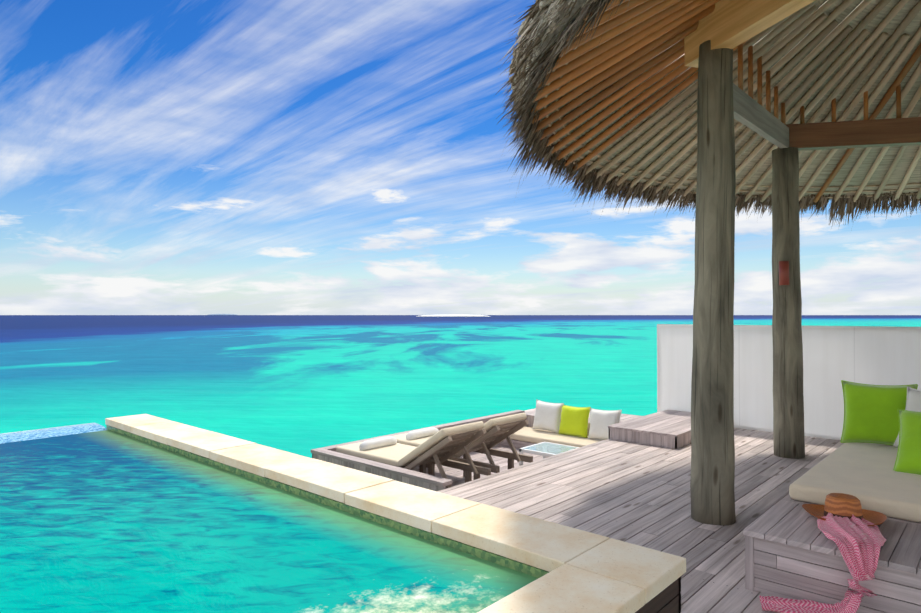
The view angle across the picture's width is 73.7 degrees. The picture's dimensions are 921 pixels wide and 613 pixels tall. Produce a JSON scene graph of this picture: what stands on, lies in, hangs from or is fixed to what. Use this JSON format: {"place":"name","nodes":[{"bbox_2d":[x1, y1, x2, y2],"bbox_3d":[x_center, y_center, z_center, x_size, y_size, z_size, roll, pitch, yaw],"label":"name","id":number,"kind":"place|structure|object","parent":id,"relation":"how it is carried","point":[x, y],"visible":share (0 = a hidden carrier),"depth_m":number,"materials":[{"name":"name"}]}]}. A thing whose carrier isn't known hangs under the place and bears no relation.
{"place":"outdoors","nodes":[
{"label":"outdoors","id":0,"kind":"place"},
{"bbox_2d":[106,425,548,577],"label":"pool wall tiles","id":1,"kind":"object","parent":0,"point":[493,558],"visible":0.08,"depth_m":3.86,"materials":[{"name":"green tile"}]},
{"bbox_2d":[0,423,107,443],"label":"pool edge","id":2,"kind":"object","parent":1,"relation":"attached to","point":[44,433],"visible":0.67,"depth_m":6.60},
{"bbox_2d":[0,430,537,612],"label":"pool water","id":3,"kind":"structure","parent":1,"relation":"in","point":[106,521],"depth_m":3.36,"materials":[{"name":"teal liquid"}]},
{"bbox_2d":[105,414,685,612],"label":"pool coping","id":4,"kind":"object","parent":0,"point":[589,572],"visible":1,"depth_m":3.35,"materials":[{"name":"beige stone"}]},
{"bbox_2d":[311,410,589,490],"bbox_3d":[0.394,2.120,7.936,2.220,0.905,4.093,-1,-1,42],"label":"lounge pit","id":5,"kind":"object","parent":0,"point":[414,476],"visible":0.25,"depth_m":7.02,"materials":[{"name":"grey wood"}]},
{"bbox_2d":[400,429,490,487],"bbox_3d":[-0.576,1.699,6.817,1.820,0.816,0.660,-1,-1,42],"label":"lounger frame","id":6,"kind":"object","parent":5,"relation":"on","point":[445,449],"visible":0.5,"depth_m":6.49,"materials":[{"name":"brown wood"}]},
{"bbox_2d":[336,442,415,466],"bbox_3d":[-0.844,1.673,7.058,1.090,0.075,0.640,-1,-1,42],"label":"lounger cushion","id":7,"kind":"object","parent":6,"relation":"on","point":[393,455],"visible":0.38,"depth_m":6.92,"materials":[{"name":"white fabric"}]},
{"bbox_2d":[359,436,396,450],"bbox_3d":[-0.956,1.587,7.159,0.119,0.099,0.500,-1,-1,42],"label":"towel","id":8,"kind":"object","parent":7,"relation":"on","point":[377,443],"visible":0.96,"depth_m":7.09,"materials":[{"name":"white fabric"}]},
{"bbox_2d":[398,421,484,466],"bbox_3d":[-0.206,1.454,6.487,0.640,0.075,0.800,1,-34,-48],"label":"lounger cushion","id":9,"kind":"object","parent":6,"relation":"on","point":[425,446],"visible":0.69,"depth_m":6.25,"materials":[{"name":"beige fabric"}]},
{"bbox_2d":[426,420,532,479],"bbox_3d":[-0.068,1.707,7.382,1.820,0.816,0.660,-1,-1,42],"label":"lounger frame","id":10,"kind":"object","parent":5,"relation":"on","point":[502,432],"visible":0.42,"depth_m":7.04,"materials":[{"name":"brown wood"}]},
{"bbox_2d":[392,433,431,446],"bbox_3d":[-0.336,1.681,7.623,1.090,0.075,0.640,-1,-1,42],"label":"lounger cushion","id":11,"kind":"object","parent":10,"relation":"on","point":[401,438],"visible":0.04,"depth_m":7.55,"materials":[{"name":"beige fabric"}]},
{"bbox_2d":[406,427,438,439],"bbox_3d":[-0.478,1.596,7.751,0.119,0.099,0.500,-1,-1,42],"label":"towel","id":12,"kind":"object","parent":11,"relation":"on","point":[421,433],"visible":0.94,"depth_m":7.68,"materials":[{"name":"white fabric"}]},
{"bbox_2d":[455,413,526,447],"bbox_3d":[0.302,1.462,7.053,0.640,0.075,0.800,1,-34,-48],"label":"lounger cushion","id":13,"kind":"object","parent":10,"relation":"on","point":[490,424],"visible":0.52,"depth_m":6.75,"materials":[{"name":"beige fabric"}]},
{"bbox_2d":[499,439,568,453],"bbox_3d":[1.527,2.079,9.063,1.900,0.120,0.660,-1,-1,42],"label":"sofa base","id":14,"kind":"object","parent":5,"relation":"on","point":[517,444],"visible":0.07,"depth_m":9.19,"materials":[{"name":"wood"}]},
{"bbox_2d":[532,400,563,433],"bbox_3d":[1.343,1.694,9.463,0.509,0.471,0.158,1,-14,42],"label":"white pillow","id":15,"kind":"object","parent":14,"relation":"on","point":[547,416],"visible":0.92,"depth_m":9.39,"materials":[{"name":"fabric"}]},
{"bbox_2d":[509,427,601,446],"bbox_3d":[1.483,1.969,9.090,1.900,0.100,0.620,-1,-1,42],"label":"bench cushion","id":16,"kind":"object","parent":14,"relation":"on","point":[529,434],"visible":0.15,"depth_m":9.06,"materials":[{"name":"beige fabric"}]},
{"bbox_2d":[559,405,590,437],"bbox_3d":[1.693,1.710,9.149,0.510,0.471,0.158,-2,-16,42],"label":"throw pillow","id":17,"kind":"object","parent":14,"relation":"on","point":[574,421],"visible":0.98,"depth_m":9.07,"materials":[{"name":"fabric"}]},
{"bbox_2d":[588,408,621,439],"bbox_3d":[2.065,1.705,8.814,0.510,0.471,0.158,-4,-17,41],"label":"white pillow","id":18,"kind":"object","parent":14,"relation":"on","point":[601,421],"visible":0.81,"depth_m":8.77,"materials":[{"name":"fabric"}]},
{"bbox_2d":[519,442,579,465],"bbox_3d":[1.199,2.006,8.175,0.600,0.240,0.600,-1,-1,42],"label":"coffee table","id":19,"kind":"object","parent":5,"relation":"on","point":[543,454],"visible":0.4,"depth_m":8.14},
{"bbox_2d":[523,443,575,453],"bbox_3d":[1.199,1.893,8.177,0.530,0.010,0.530,-1,-1,42],"label":"glass tabletop","id":20,"kind":"object","parent":19,"relation":"on","point":[546,447],"visible":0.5,"depth_m":8.16,"materials":[{"name":"clear glass"}]},
{"bbox_2d":[0,315,920,457],"bbox_3d":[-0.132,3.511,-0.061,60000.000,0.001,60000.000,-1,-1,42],"label":"ocean water","id":21,"kind":"structure","parent":0,"point":[303,385],"depth_m":40.36,"materials":[{"name":"teal liquid"}]},
{"bbox_2d":[416,315,490,316],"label":"island","id":22,"kind":"structure","parent":21,"relation":"in","point":[453,316],"depth_m":1477.76,"materials":[{"name":"white"}]},
{"bbox_2d":[0,0,920,314],"label":"sky","id":23,"kind":"structure","parent":0,"point":[158,157],"materials":[{"name":"blue"}]},
{"bbox_2d":[524,0,585,92],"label":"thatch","id":24,"kind":"object","parent":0,"point":[579,3],"depth_m":3.54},
{"bbox_2d":[493,0,565,182],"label":"thatch","id":25,"kind":"object","parent":24,"relation":"on","point":[533,22],"depth_m":3.72,"materials":[{"name":"wicker"}]},
{"bbox_2d":[504,0,903,224],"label":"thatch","id":26,"kind":"object","parent":24,"relation":"attached to","point":[608,174],"visible":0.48,"depth_m":5.01,"materials":[{"name":"brown wicker"}]},
{"bbox_2d":[510,0,920,227],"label":"thatch fringe","id":27,"kind":"object","parent":26,"relation":"attached to","point":[583,177],"visible":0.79,"depth_m":6.98,"materials":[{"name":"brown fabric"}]},
{"bbox_2d":[684,0,814,67],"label":"wooden beam","id":28,"kind":"structure","parent":24,"relation":"attached to","point":[730,24],"depth_m":4.61,"materials":[{"name":"brown wood"}]},
{"bbox_2d":[525,408,641,422],"bbox_3d":[2.067,1.764,9.819,2.200,0.030,1.100,-1,-1,42],"label":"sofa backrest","id":29,"kind":"object","parent":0,"point":[625,417],"visible":0.1,"depth_m":9.76,"materials":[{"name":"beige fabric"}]},
{"bbox_2d":[635,577,680,612],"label":"pool outer wall","id":30,"kind":"structure","parent":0,"point":[667,599],"depth_m":2.82,"materials":[{"name":"wood"}]},
{"bbox_2d":[509,0,855,195],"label":"thatch eave courses","id":31,"kind":"object","parent":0,"point":[534,55],"visible":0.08,"depth_m":3.92,"materials":[{"name":"wicker"}]},
{"bbox_2d":[496,0,919,212],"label":"thatch","id":32,"kind":"object","parent":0,"point":[533,47],"visible":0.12,"depth_m":3.79,"materials":[{"name":"wicker"}]},
{"bbox_2d":[503,0,919,224],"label":"thatch whiskers","id":33,"kind":"object","parent":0,"point":[534,63],"visible":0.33,"depth_m":6.12,"materials":[{"name":"brown wicker"}]},
{"bbox_2d":[527,0,920,199],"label":"roof underside","id":34,"kind":"object","parent":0,"point":[890,155],"visible":0.25,"depth_m":7.08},
{"bbox_2d":[531,0,920,202],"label":"roof rafters","id":35,"kind":"object","parent":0,"point":[635,34],"visible":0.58,"depth_m":6.15,"materials":[{"name":"brown wood"}]},
{"bbox_2d":[738,43,900,124],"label":"roof struts","id":36,"kind":"object","parent":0,"point":[768,86],"visible":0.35,"depth_m":6.40,"materials":[{"name":"brown wood"}]},
{"bbox_3d":[4.254,1.843,4.350,8.340,0.260,6.310,-1,-1,42],"label":"deck substructure","id":37,"kind":"object","parent":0,"visible":0},
{"bbox_2d":[437,428,843,612],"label":"deck planks","id":38,"kind":"object","parent":37,"relation":"on","point":[604,476],"visible":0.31,"depth_m":5.46,"materials":[{"name":"grey wood"}]},
{"bbox_2d":[486,436,777,588],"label":"deck screws","id":39,"kind":"object","parent":38,"relation":"on","point":[657,505],"visible":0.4,"depth_m":5.23,"materials":[{"name":"grey metal"}]},
{"bbox_2d":[608,410,690,448],"bbox_3d":[2.896,1.644,8.390,0.916,0.170,1.911,-1,-1,42],"label":"step box","id":40,"kind":"object","parent":38,"relation":"on","point":[669,428],"visible":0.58,"depth_m":7.86,"materials":[{"name":"grey wood"}]},
{"bbox_2d":[690,40,735,525],"bbox_3d":[2.006,-0.200,4.896,0.334,3.804,0.350,-1,-1,42],"label":"post","id":41,"kind":"object","parent":38,"relation":"on","point":[712,451],"visible":0.94,"depth_m":4.79,"materials":[{"name":"grey wood"}]},
{"bbox_2d":[772,147,804,458],"bbox_3d":[3.768,-0.039,7.074,0.329,3.542,0.333,-1,-1,42],"label":"post","id":42,"kind":"object","parent":38,"relation":"on","point":[788,421],"visible":0.98,"depth_m":6.96,"materials":[{"name":"grey wood"}]},
{"bbox_2d":[733,83,788,148],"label":"wooden beam","id":43,"kind":"structure","parent":42,"relation":"on","point":[754,115],"depth_m":5.99,"materials":[{"name":"grey wood"}]},
{"bbox_2d":[779,261,788,284],"bbox_3d":[3.657,-0.376,6.941,0.104,0.270,0.104,-1,-1,42],"label":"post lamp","id":44,"kind":"object","parent":42,"relation":"attached to","point":[783,272],"visible":0.94,"depth_m":6.90,"materials":[{"name":"orange metal"}]},
{"bbox_2d":[778,117,920,150],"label":"wooden beam","id":45,"kind":"structure","parent":42,"relation":"on","point":[860,134],"depth_m":6.91,"materials":[{"name":"brown wood"}]},
{"bbox_2d":[657,324,920,439],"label":"screen frame","id":46,"kind":"object","parent":38,"relation":"on","point":[805,434],"visible":0.25,"depth_m":8.16,"materials":[{"name":"white"}]},
{"bbox_2d":[657,325,920,436],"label":"privacy screen","id":47,"kind":"object","parent":46,"relation":"attached to","point":[833,357],"visible":0.5,"depth_m":8.13,"materials":[{"name":"fabric"}]},
{"bbox_2d":[759,513,885,612],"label":"scarf","id":48,"kind":"object","parent":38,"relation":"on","point":[860,545],"visible":0.96,"depth_m":3.26,"materials":[{"name":"pink fabric"}]},
{"bbox_2d":[743,494,920,612],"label":"wooden platform","id":49,"kind":"structure","parent":38,"relation":"on","point":[792,550],"depth_m":3.43,"materials":[{"name":"grey wood"}]},
{"bbox_2d":[802,493,886,526],"bbox_3d":[2.344,1.232,3.762,0.440,0.140,0.492,0,-5,22],"label":"straw hat","id":50,"kind":"object","parent":49,"relation":"on","point":[842,505],"visible":0.83,"depth_m":3.72,"materials":[{"name":"brown wicker"}]},
{"bbox_2d":[789,442,920,522],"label":"daybed mattress","id":51,"kind":"object","parent":49,"relation":"on","point":[867,476],"visible":0.77,"depth_m":4.21,"materials":[{"name":"beige fabric"}]},
{"bbox_2d":[840,380,917,445],"bbox_3d":[3.698,0.953,5.435,0.570,0.571,0.197,-1,-13,37],"label":"green pillow","id":52,"kind":"object","parent":51,"relation":"on","point":[870,413],"visible":0.77,"depth_m":5.39,"materials":[{"name":"fabric"}]},
{"bbox_2d":[893,409,920,474],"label":"green pillow","id":53,"kind":"object","parent":51,"relation":"on","point":[908,458],"visible":0.85,"depth_m":4.52,"materials":[{"name":"fabric"}]},
{"bbox_2d":[893,387,920,446],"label":"white pillow","id":54,"kind":"object","parent":51,"relation":"on","point":[913,401],"visible":0.46,"depth_m":5.12,"materials":[{"name":"fabric"}]}
]}

